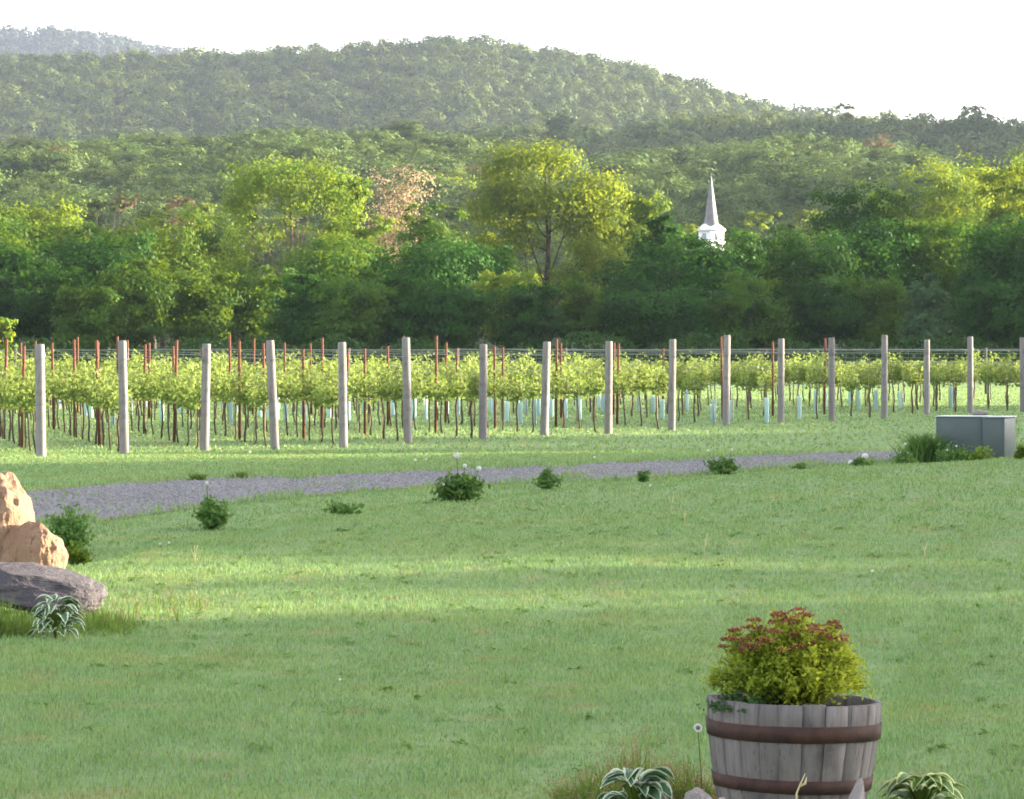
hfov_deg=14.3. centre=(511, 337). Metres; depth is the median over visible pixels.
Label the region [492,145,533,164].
slope tree
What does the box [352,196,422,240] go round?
slope tree
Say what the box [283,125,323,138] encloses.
slope tree
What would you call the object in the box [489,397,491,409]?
grow tube
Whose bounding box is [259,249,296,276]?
slope tree
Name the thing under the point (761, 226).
valley tree
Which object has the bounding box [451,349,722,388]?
trellis wire
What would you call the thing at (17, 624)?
tall grass
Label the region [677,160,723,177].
slope tree
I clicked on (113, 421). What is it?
grow tube
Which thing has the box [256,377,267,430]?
grapevine
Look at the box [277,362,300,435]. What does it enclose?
grapevine
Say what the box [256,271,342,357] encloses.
leafy tree
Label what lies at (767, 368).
grapevine
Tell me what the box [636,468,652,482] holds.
peony plant
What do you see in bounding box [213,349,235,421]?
grapevine
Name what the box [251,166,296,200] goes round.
slope tree
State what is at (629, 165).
slope tree
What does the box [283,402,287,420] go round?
grow tube
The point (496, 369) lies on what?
grapevine
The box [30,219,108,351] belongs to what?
leafy tree
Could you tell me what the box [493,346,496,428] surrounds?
steel post
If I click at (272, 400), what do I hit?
vineyard post
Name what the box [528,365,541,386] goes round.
grapevine
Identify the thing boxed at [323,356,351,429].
grapevine
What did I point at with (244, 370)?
grapevine
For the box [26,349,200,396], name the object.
trellis wire
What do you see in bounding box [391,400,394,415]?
grow tube
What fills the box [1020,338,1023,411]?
vineyard post
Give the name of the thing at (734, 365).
trellis wire
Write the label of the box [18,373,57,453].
grapevine
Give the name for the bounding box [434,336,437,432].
steel post
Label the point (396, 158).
slope tree
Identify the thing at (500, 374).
grapevine
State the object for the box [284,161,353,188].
slope tree
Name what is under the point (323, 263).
leafy tree
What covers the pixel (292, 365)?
grapevine
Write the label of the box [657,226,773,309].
leafy tree
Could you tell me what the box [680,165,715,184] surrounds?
slope tree
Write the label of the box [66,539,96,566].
lime shrub
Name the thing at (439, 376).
grapevine
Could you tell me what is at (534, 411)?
grow tube
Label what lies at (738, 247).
valley tree
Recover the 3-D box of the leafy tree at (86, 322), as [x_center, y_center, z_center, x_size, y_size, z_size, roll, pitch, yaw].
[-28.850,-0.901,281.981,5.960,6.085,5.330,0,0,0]
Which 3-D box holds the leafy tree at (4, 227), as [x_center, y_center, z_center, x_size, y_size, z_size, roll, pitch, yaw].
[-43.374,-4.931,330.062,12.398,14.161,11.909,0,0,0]
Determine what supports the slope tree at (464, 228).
on the hills
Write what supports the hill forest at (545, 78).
on the hills
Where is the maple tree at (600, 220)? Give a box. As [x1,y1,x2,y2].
[453,135,644,340]
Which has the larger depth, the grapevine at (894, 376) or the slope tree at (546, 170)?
the slope tree at (546, 170)
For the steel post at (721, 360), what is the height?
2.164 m
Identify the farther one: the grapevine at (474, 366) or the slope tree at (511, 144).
the slope tree at (511, 144)
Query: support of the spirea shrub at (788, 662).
in the barrel planter
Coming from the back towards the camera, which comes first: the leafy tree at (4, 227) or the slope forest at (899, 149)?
the slope forest at (899, 149)
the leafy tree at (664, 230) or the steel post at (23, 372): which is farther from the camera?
the leafy tree at (664, 230)
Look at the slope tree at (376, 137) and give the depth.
967.40 m
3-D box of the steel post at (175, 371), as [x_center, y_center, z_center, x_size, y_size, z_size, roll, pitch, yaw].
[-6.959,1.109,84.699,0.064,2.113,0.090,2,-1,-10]
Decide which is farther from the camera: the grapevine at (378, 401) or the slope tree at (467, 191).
the slope tree at (467, 191)
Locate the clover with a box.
[24,496,1023,788]
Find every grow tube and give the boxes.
[84,403,87,415]
[88,406,92,417]
[111,408,115,424]
[129,395,133,413]
[159,402,163,421]
[228,399,232,423]
[258,407,262,416]
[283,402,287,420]
[305,405,306,423]
[327,403,330,417]
[348,402,349,419]
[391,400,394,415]
[412,399,415,417]
[423,399,427,419]
[457,398,459,415]
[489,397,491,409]
[492,399,493,419]
[505,397,509,421]
[517,402,522,422]
[524,393,527,413]
[533,398,536,424]
[536,395,540,415]
[549,394,553,416]
[564,398,567,418]
[576,388,581,419]
[597,395,600,408]
[601,394,604,412]
[637,393,640,411]
[650,391,654,412]
[660,395,664,418]
[684,389,688,409]
[710,404,714,423]
[712,391,716,417]
[730,393,732,419]
[764,388,769,422]
[796,388,801,418]
[814,389,817,413]
[848,391,850,404]
[856,388,859,409]
[874,385,877,410]
[898,385,902,408]
[949,386,952,407]
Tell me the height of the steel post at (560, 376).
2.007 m
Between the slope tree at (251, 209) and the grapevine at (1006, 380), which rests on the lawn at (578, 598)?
the grapevine at (1006, 380)
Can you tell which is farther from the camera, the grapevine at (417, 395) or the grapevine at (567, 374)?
the grapevine at (567, 374)
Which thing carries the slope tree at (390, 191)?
on the hills
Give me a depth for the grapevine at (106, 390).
78.71 m
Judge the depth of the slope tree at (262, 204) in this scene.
745.52 m
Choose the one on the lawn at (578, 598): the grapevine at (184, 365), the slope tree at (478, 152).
the grapevine at (184, 365)
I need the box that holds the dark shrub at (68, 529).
[44,496,94,549]
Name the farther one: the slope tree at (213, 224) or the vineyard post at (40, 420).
the slope tree at (213, 224)
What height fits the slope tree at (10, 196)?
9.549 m
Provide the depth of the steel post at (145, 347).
92.16 m
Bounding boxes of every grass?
[0,595,48,638]
[49,602,143,636]
[84,586,225,627]
[536,724,716,798]
[669,770,716,798]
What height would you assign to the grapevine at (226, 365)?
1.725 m
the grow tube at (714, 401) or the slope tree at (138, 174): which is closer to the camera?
the grow tube at (714, 401)
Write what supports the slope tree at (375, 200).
on the hills
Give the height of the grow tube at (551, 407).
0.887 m
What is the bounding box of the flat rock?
[0,562,107,613]
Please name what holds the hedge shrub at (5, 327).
on the lawn at (578, 598)
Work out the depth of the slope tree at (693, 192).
809.42 m
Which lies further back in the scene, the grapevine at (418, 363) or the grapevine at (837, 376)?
the grapevine at (418, 363)
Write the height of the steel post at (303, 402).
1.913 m
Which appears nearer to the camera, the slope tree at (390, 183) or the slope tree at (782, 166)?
the slope tree at (390, 183)
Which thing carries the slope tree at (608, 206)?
on the hills
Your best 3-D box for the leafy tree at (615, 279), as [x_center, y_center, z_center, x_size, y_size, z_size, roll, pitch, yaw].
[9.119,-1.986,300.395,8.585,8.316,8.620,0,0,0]
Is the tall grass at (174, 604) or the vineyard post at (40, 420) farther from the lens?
the vineyard post at (40, 420)
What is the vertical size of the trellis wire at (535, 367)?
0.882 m
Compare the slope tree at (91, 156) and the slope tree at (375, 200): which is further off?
the slope tree at (91, 156)
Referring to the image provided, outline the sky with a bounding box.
[0,0,1023,126]
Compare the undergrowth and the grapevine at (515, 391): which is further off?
the undergrowth
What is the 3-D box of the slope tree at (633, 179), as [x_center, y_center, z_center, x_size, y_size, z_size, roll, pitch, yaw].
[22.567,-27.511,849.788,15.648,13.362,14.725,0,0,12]
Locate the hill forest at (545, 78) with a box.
[0,31,927,149]
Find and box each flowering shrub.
[888,443,918,463]
[935,441,979,462]
[1013,444,1023,458]
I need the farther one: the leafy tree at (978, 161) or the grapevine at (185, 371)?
the leafy tree at (978, 161)
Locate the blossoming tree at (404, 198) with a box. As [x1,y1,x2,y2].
[358,163,445,359]
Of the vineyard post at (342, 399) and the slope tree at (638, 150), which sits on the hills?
the slope tree at (638, 150)
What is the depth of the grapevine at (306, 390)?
85.67 m
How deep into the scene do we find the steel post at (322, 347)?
97.10 m
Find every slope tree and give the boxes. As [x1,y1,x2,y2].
[0,135,68,152]
[0,147,38,182]
[0,178,46,199]
[0,180,23,209]
[0,202,12,228]
[2,191,33,210]
[6,194,48,209]
[12,147,88,182]
[12,169,73,194]
[16,142,81,173]
[24,202,50,213]
[32,190,59,203]
[38,191,107,227]
[44,183,88,196]
[66,161,121,189]
[66,218,95,237]
[69,177,104,191]
[70,138,109,153]
[72,147,110,168]
[72,156,113,178]
[80,140,139,154]
[88,145,127,166]
[95,200,136,226]
[98,191,158,226]
[98,208,133,228]
[101,184,132,197]
[105,161,149,191]
[105,215,157,234]
[107,162,155,186]
[108,152,149,164]
[116,177,153,193]
[118,134,161,147]
[119,199,186,235]
[133,189,183,210]
[139,157,184,181]
[144,143,206,162]
[145,133,190,148]
[147,164,187,188]
[148,172,184,195]
[151,150,203,172]
[161,160,215,174]
[163,186,211,205]
[167,206,213,223]
[167,213,244,238]
[171,178,212,195]
[172,173,209,185]
[180,133,215,154]
[192,154,253,170]
[197,173,260,204]
[200,143,267,164]
[204,200,247,221]
[206,152,250,173]
[207,130,263,153]
[207,158,251,178]
[218,188,273,218]
[220,233,250,273]
[223,161,285,176]
[225,146,293,173]
[228,203,266,218]
[235,212,303,246]
[240,235,301,278]
[242,128,281,141]
[244,137,304,153]
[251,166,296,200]
[254,227,323,295]
[258,135,299,147]
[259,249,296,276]
[268,186,297,208]
[268,199,316,229]
[278,141,343,165]
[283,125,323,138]
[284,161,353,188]
[293,237,314,264]
[294,177,328,201]
[297,181,327,210]
[309,197,367,220]
[311,135,353,152]
[313,209,338,233]
[320,149,389,187]
[331,141,380,161]
[343,130,398,149]
[345,137,376,154]
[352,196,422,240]
[360,192,382,212]
[361,152,408,182]
[364,128,403,142]
[366,161,439,189]
[368,185,424,208]
[377,120,432,140]
[377,139,435,163]
[379,178,404,188]
[380,195,441,215]
[386,128,419,141]
[401,174,466,201]
[409,152,462,169]
[409,194,482,232]
[410,130,445,148]
[412,133,477,157]
[416,210,464,239]
[418,158,465,175]
[429,143,455,157]
[431,170,481,192]
[433,165,487,187]
[439,186,511,209]
[446,177,475,195]
[447,143,495,163]
[449,133,492,148]
[450,215,489,239]
[453,149,497,168]
[461,162,492,180]
[469,228,507,246]
[473,205,527,232]
[477,172,543,190]
[482,176,541,202]
[490,244,543,266]
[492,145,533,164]
[499,141,531,151]
[501,257,541,279]
[504,222,573,267]
[511,165,552,182]
[517,143,543,156]
[519,204,577,234]
[520,261,571,304]
[527,155,561,178]
[528,239,589,294]
[543,160,594,180]
[546,151,605,166]
[546,177,590,208]
[553,175,598,186]
[562,204,589,240]
[566,167,599,185]
[583,157,639,177]
[584,198,625,212]
[588,159,646,181]
[597,173,653,196]
[610,179,668,198]
[611,183,663,206]
[614,148,659,161]
[627,168,691,182]
[631,205,698,223]
[636,162,690,177]
[643,169,690,187]
[649,146,688,166]
[651,196,681,213]
[653,176,695,206]
[655,208,700,227]
[662,143,701,156]
[665,149,706,167]
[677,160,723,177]
[678,215,744,241]
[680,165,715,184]
[681,188,750,216]
[683,186,735,205]
[693,200,755,223]
[695,186,762,215]
[700,144,745,162]
[707,152,743,180]
[709,172,741,186]
[715,191,784,221]
[716,182,745,196]
[718,209,773,237]
[725,224,764,243]
[732,145,797,178]
[734,179,778,210]
[740,159,800,183]
[749,167,788,193]
[755,218,806,239]
[758,132,830,162]
[759,207,795,226]
[760,170,844,209]
[771,196,814,213]
[771,218,807,233]
[781,203,805,220]
[793,200,857,214]
[799,158,871,184]
[800,203,851,223]
[804,156,843,171]
[806,182,873,207]
[807,135,858,159]
[807,147,850,164]
[827,173,856,184]
[828,153,867,169]
[833,140,873,155]
[840,198,923,226]
[853,160,911,185]
[863,145,895,163]
[873,169,930,186]
[883,151,921,165]
[883,176,941,194]
[891,185,976,223]
[896,148,959,180]
[912,166,947,181]
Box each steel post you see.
[2,339,7,438]
[20,342,21,416]
[20,346,25,447]
[51,343,54,428]
[73,339,75,436]
[77,337,78,413]
[95,340,100,445]
[116,336,118,372]
[126,340,128,365]
[143,344,146,433]
[148,343,150,418]
[172,346,174,407]
[173,340,177,441]
[228,335,230,371]
[238,341,240,440]
[252,338,254,415]
[262,343,264,429]
[283,343,285,375]
[302,349,304,438]
[309,343,312,414]
[321,338,323,418]
[347,349,348,401]
[363,348,365,434]
[386,346,388,425]
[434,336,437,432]
[444,342,446,422]
[456,349,457,371]
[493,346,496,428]
[502,347,503,418]
[555,339,557,427]
[560,343,561,417]
[612,343,614,414]
[616,343,619,424]
[662,348,663,398]
[720,337,722,417]
[772,342,773,415]
[823,338,825,413]
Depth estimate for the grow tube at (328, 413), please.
110.47 m
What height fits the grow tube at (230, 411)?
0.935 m
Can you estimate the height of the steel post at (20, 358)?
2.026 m
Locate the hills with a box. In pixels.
[0,36,1012,371]
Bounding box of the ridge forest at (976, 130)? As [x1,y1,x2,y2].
[3,103,1023,176]
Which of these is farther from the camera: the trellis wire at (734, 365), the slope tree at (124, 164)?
the slope tree at (124, 164)
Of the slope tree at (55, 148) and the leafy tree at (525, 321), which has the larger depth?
the slope tree at (55, 148)
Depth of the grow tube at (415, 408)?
109.19 m
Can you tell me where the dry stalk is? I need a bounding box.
[796,773,806,798]
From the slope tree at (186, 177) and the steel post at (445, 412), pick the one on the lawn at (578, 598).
the steel post at (445, 412)
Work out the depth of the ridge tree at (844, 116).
1488.63 m
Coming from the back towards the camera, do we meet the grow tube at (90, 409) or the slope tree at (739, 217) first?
the slope tree at (739, 217)
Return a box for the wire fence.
[0,348,1019,393]
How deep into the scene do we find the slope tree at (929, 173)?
852.98 m
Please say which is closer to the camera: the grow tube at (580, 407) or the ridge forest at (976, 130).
the grow tube at (580, 407)
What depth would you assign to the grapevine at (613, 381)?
102.08 m
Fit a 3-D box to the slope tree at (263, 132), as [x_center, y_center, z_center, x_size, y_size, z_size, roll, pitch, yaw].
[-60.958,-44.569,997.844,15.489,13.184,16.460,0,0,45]
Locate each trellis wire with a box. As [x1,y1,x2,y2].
[0,350,117,379]
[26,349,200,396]
[72,349,266,401]
[107,349,328,399]
[158,349,401,396]
[219,349,478,396]
[294,349,541,391]
[324,349,604,393]
[381,349,667,391]
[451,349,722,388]
[508,348,777,387]
[586,349,827,385]
[631,349,871,384]
[709,349,912,381]
[759,348,919,364]
[823,348,1019,380]
[878,349,1012,378]
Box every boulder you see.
[0,471,34,556]
[0,521,68,568]
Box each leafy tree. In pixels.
[0,189,95,350]
[0,210,42,256]
[0,237,61,339]
[0,285,30,346]
[1,262,92,360]
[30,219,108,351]
[40,228,166,330]
[49,281,135,355]
[91,257,182,348]
[92,226,173,346]
[110,208,225,359]
[164,265,250,357]
[175,205,266,357]
[214,264,298,357]
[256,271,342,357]
[270,229,387,359]
[298,274,401,360]
[312,173,372,250]
[327,213,400,280]
[352,226,503,356]
[360,270,438,348]
[390,201,469,362]
[409,274,503,354]
[432,236,533,359]
[467,268,542,355]
[484,278,572,353]
[549,269,612,350]
[572,223,647,344]
[581,254,688,355]
[588,285,695,354]
[601,191,673,358]
[614,213,696,358]
[652,283,748,358]
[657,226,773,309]
[702,270,807,358]
[713,225,822,356]
[746,222,870,350]
[771,278,871,357]
[797,179,913,361]
[811,214,940,334]
[835,274,912,362]
[848,178,939,359]
[893,154,1001,358]
[893,273,965,363]
[896,207,990,356]
[935,285,1013,359]
[939,211,1023,356]
[944,144,1023,358]
[971,162,1023,352]
[972,279,1023,354]
[998,215,1023,298]
[1008,160,1023,202]
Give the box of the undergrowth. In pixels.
[4,330,1019,370]
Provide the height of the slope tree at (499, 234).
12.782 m
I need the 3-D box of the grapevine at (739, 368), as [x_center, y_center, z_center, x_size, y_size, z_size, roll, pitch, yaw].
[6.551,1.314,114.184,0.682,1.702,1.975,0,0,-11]
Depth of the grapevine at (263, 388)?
80.43 m
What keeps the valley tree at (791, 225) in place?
on the hills
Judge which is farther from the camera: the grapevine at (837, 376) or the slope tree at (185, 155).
the slope tree at (185, 155)
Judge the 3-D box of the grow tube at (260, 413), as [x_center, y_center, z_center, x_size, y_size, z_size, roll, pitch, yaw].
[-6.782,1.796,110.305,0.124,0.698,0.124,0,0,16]
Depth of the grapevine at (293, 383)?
102.62 m
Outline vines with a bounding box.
[25,350,1019,401]
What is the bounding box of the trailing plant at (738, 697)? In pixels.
[696,689,772,713]
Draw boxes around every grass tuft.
[184,473,209,479]
[228,471,251,477]
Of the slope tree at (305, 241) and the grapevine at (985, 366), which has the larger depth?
the slope tree at (305, 241)
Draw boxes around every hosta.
[27,594,84,637]
[597,766,674,798]
[875,772,968,798]
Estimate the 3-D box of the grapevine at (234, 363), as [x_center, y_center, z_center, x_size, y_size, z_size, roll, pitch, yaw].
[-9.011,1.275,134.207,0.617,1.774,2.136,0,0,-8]
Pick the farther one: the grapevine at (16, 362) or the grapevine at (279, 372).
the grapevine at (16, 362)
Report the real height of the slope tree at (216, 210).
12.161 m
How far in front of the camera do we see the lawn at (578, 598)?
28.45 m
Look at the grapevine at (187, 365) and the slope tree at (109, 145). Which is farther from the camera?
the slope tree at (109, 145)
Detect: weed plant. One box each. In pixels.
[322,499,364,515]
[788,463,810,468]
[964,445,994,460]
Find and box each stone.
[684,787,711,798]
[849,777,864,798]
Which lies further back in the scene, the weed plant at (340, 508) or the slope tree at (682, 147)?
the slope tree at (682, 147)
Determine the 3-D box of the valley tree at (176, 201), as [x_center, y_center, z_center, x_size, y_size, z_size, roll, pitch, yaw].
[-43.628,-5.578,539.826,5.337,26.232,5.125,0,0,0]
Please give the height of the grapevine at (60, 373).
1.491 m
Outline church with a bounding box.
[696,176,725,250]
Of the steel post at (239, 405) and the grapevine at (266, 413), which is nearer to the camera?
the steel post at (239, 405)
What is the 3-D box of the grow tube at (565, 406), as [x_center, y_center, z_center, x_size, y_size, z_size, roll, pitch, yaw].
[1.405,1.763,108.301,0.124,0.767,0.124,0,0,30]
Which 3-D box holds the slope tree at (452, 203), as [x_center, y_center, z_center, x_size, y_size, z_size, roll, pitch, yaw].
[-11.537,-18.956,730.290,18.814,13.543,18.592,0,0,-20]
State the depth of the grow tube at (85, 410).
111.22 m
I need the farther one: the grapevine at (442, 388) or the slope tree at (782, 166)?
the slope tree at (782, 166)
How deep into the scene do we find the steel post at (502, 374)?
105.89 m
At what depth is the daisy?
15.10 m
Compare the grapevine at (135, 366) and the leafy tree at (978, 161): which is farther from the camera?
the leafy tree at (978, 161)
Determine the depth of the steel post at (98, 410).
81.74 m
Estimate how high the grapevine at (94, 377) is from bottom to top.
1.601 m
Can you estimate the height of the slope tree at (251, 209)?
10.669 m
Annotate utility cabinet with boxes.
[934,410,1016,461]
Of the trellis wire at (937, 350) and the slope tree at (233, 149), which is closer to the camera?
the trellis wire at (937, 350)
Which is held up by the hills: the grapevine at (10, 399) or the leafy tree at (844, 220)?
the leafy tree at (844, 220)
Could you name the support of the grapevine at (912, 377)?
on the lawn at (578, 598)
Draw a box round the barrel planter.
[705,692,881,798]
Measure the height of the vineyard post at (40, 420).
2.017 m
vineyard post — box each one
[35,344,45,456]
[117,341,128,453]
[200,344,210,450]
[266,340,278,449]
[337,342,347,447]
[402,338,411,442]
[479,344,487,439]
[540,342,550,434]
[604,341,612,433]
[668,339,676,430]
[722,335,730,425]
[777,339,784,423]
[828,338,834,421]
[881,335,887,418]
[924,340,929,414]
[967,337,973,412]
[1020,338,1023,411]
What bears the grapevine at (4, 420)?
on the lawn at (578, 598)
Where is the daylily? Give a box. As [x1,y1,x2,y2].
[883,431,957,462]
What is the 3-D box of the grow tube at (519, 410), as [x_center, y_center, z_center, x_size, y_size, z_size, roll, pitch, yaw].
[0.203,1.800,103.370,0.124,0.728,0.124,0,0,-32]
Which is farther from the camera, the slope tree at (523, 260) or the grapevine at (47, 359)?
the slope tree at (523, 260)
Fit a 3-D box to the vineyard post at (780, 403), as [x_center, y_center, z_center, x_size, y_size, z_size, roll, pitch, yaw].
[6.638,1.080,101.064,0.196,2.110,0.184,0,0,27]
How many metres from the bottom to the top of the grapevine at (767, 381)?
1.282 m
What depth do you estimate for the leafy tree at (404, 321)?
284.29 m
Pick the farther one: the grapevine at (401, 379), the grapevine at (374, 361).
the grapevine at (374, 361)
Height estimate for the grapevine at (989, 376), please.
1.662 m
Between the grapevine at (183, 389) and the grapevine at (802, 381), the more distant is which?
the grapevine at (802, 381)
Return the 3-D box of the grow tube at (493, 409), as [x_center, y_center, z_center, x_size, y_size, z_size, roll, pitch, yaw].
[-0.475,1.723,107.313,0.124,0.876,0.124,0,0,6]
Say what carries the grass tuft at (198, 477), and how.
on the gravel drive
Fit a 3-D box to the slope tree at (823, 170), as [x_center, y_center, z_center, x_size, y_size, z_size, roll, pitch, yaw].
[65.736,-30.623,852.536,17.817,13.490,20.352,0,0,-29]
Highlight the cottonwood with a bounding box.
[202,148,373,351]
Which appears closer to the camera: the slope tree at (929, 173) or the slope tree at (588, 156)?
the slope tree at (929, 173)
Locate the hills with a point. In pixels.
(552, 342)
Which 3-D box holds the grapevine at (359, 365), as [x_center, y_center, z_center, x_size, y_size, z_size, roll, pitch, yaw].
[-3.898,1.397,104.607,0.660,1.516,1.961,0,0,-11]
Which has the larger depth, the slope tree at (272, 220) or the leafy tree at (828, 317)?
the slope tree at (272, 220)
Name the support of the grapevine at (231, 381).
on the lawn at (578, 598)
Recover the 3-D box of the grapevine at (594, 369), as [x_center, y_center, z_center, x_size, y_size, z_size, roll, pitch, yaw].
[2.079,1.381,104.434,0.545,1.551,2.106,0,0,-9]
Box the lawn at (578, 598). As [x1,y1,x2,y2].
[0,372,1023,798]
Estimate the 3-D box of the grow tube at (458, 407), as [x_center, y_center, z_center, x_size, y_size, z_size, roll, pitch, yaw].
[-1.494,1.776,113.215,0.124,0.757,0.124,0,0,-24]
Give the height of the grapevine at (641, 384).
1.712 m
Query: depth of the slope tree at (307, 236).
673.46 m
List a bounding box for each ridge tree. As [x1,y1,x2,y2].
[535,108,579,148]
[627,145,675,168]
[836,103,856,129]
[856,132,897,152]
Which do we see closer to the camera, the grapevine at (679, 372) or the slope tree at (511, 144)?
the grapevine at (679, 372)
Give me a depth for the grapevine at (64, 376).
92.52 m
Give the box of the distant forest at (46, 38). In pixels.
[0,23,218,63]
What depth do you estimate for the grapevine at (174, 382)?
83.66 m
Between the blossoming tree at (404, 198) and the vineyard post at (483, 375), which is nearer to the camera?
the vineyard post at (483, 375)
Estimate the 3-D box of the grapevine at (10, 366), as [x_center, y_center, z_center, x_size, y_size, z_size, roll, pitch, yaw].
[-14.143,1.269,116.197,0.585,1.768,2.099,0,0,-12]
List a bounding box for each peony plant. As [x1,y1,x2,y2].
[189,481,235,529]
[430,453,490,501]
[532,466,562,489]
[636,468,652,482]
[701,448,740,474]
[848,453,874,465]
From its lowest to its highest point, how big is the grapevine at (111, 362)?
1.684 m
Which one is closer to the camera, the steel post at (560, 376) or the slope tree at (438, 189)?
the steel post at (560, 376)
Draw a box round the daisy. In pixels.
[693,723,702,788]
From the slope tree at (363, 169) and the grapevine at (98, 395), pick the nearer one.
the grapevine at (98, 395)
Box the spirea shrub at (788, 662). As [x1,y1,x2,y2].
[701,606,877,704]
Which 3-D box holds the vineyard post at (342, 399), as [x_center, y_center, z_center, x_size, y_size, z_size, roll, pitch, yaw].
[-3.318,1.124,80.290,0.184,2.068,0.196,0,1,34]
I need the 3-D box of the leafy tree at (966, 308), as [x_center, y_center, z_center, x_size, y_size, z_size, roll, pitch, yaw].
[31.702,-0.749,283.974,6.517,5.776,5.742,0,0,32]
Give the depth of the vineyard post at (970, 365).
115.48 m
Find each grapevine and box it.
[0,351,4,365]
[0,360,13,411]
[0,366,9,436]
[0,367,15,440]
[0,367,21,443]
[0,374,12,438]
[3,351,15,411]
[7,367,26,445]
[9,352,25,380]
[11,357,25,411]
[11,362,34,448]
[17,355,33,418]
[17,374,47,450]
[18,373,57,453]
[21,353,33,419]
[27,365,34,418]
[44,347,55,401]
[45,355,56,405]
[45,363,67,428]
[45,372,55,426]
[46,372,67,429]
[51,359,71,432]
[54,361,66,409]
[56,377,77,434]
[58,353,72,410]
[63,359,72,411]
[65,360,84,436]
[69,372,95,439]
[71,353,87,414]
[75,354,95,441]
[79,364,111,443]
[84,362,117,446]
[89,359,103,418]
[90,356,112,419]
[98,363,128,448]
[100,370,112,422]
[104,353,116,373]
[105,373,137,451]
[108,370,118,417]
[109,352,116,372]
[127,366,141,430]
[127,368,142,429]
[128,349,143,414]
[129,354,146,404]
[132,373,149,432]
[136,361,143,416]
[142,351,157,370]
[142,355,163,433]
[142,362,160,419]
[146,351,162,407]
[149,369,172,438]
[156,362,179,440]
[158,351,171,421]
[160,362,171,370]
[166,372,189,442]
[175,380,198,445]
[177,357,192,413]
[177,360,190,426]
[180,366,193,428]
[184,357,213,448]
[185,359,199,415]
[190,353,201,430]
[192,358,220,397]
[210,358,225,434]
[210,371,243,437]
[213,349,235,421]
[222,372,241,439]
[225,352,234,369]
[230,362,255,441]
[231,349,242,377]
[236,354,248,368]
[241,365,258,426]
[243,370,268,444]
[248,376,261,428]
[250,361,283,446]
[256,353,275,376]
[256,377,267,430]
[276,369,283,398]
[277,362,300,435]
[282,349,305,411]
[282,363,310,437]
[287,361,301,420]
[293,349,309,371]
[294,352,325,439]
[306,364,319,425]
[307,368,336,442]
[314,358,332,427]
[317,364,352,444]
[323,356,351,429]
[331,358,346,418]
[332,359,356,427]
[346,355,361,410]
[347,355,377,432]
[348,363,373,420]
[354,362,380,435]
[355,352,362,402]
[361,352,375,370]
[366,356,379,412]
[369,357,398,438]
[369,373,390,424]
[372,355,389,405]
[380,360,416,440]
[385,360,401,407]
[388,376,395,424]
[398,373,420,427]
[400,371,431,429]
[411,356,427,403]
[413,353,428,402]
[414,366,443,431]
[420,350,434,403]
[429,360,441,420]
[430,363,460,433]
[439,349,455,371]
[440,360,465,435]
[440,365,465,422]
[452,360,468,424]
[455,368,490,437]
[458,352,474,407]
[458,356,476,416]
[461,352,490,426]
[472,352,491,382]
[473,366,503,427]
[477,352,497,400]
[487,355,501,402]
[487,366,518,429]
[492,367,509,411]
[501,353,520,400]
[501,356,527,412]
[502,369,526,430]
[515,364,550,432]
[520,348,539,406]
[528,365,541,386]
[537,364,558,396]
[549,362,572,428]
[554,358,578,394]
[563,354,581,406]
[568,363,592,429]
[575,358,600,407]
[579,358,612,431]
[579,362,599,411]
[581,362,601,421]
[591,357,603,401]
[597,359,616,394]
[612,367,624,387]
[612,370,638,424]
[615,358,628,404]
[619,359,636,404]
[619,361,642,415]
[622,353,644,405]
[625,357,652,425]
[633,359,656,416]
[643,365,676,428]
[654,359,683,413]
[664,355,688,420]
[676,353,690,414]
[677,360,708,422]
[686,357,702,403]
[687,366,714,415]
[697,356,716,404]
[699,357,712,409]
[704,362,720,411]
[718,358,746,399]
[730,360,745,406]
[733,354,763,413]
[734,364,766,420]
[739,353,759,407]
[743,351,758,398]
[752,370,777,414]
[753,353,777,396]
[756,353,776,370]
[770,364,794,385]
[784,353,800,404]
[784,359,797,400]
[786,360,813,395]
[798,353,815,401]
[801,350,827,418]
[803,353,817,405]
[808,363,826,401]
[821,354,843,387]
[836,365,862,415]
[838,366,856,407]
[854,360,880,417]
[856,365,873,405]
[857,362,877,402]
[870,361,889,380]
[872,358,893,375]
[880,359,909,411]
[893,352,906,395]
[898,357,923,412]
[903,358,923,409]
[906,360,923,405]
[919,366,923,402]
[923,364,950,410]
[930,354,947,398]
[930,355,949,405]
[937,355,966,411]
[941,359,964,403]
[960,348,980,393]
[960,361,981,383]
[974,354,1004,408]
[975,361,997,404]
[977,356,1001,401]
[993,350,1018,407]
[994,366,1019,409]
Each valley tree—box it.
[26,210,78,355]
[58,206,98,356]
[85,198,123,351]
[107,194,140,357]
[137,207,171,360]
[164,196,194,360]
[184,201,219,342]
[435,202,474,255]
[666,223,700,359]
[729,232,759,360]
[741,211,782,351]
[772,215,806,360]
[793,208,826,256]
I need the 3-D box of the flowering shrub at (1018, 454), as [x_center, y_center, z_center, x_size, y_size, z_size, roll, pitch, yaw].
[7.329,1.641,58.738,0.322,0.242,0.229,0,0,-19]
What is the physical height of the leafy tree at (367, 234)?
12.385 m
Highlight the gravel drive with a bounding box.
[27,446,1023,521]
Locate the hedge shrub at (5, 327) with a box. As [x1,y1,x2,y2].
[0,317,18,360]
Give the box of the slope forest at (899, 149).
[0,121,1010,330]
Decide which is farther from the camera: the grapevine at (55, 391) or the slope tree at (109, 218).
the slope tree at (109, 218)
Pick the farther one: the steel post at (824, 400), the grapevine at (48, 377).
the steel post at (824, 400)
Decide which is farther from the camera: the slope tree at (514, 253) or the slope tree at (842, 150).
the slope tree at (842, 150)
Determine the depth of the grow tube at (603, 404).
114.78 m
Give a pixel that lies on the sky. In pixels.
(938, 57)

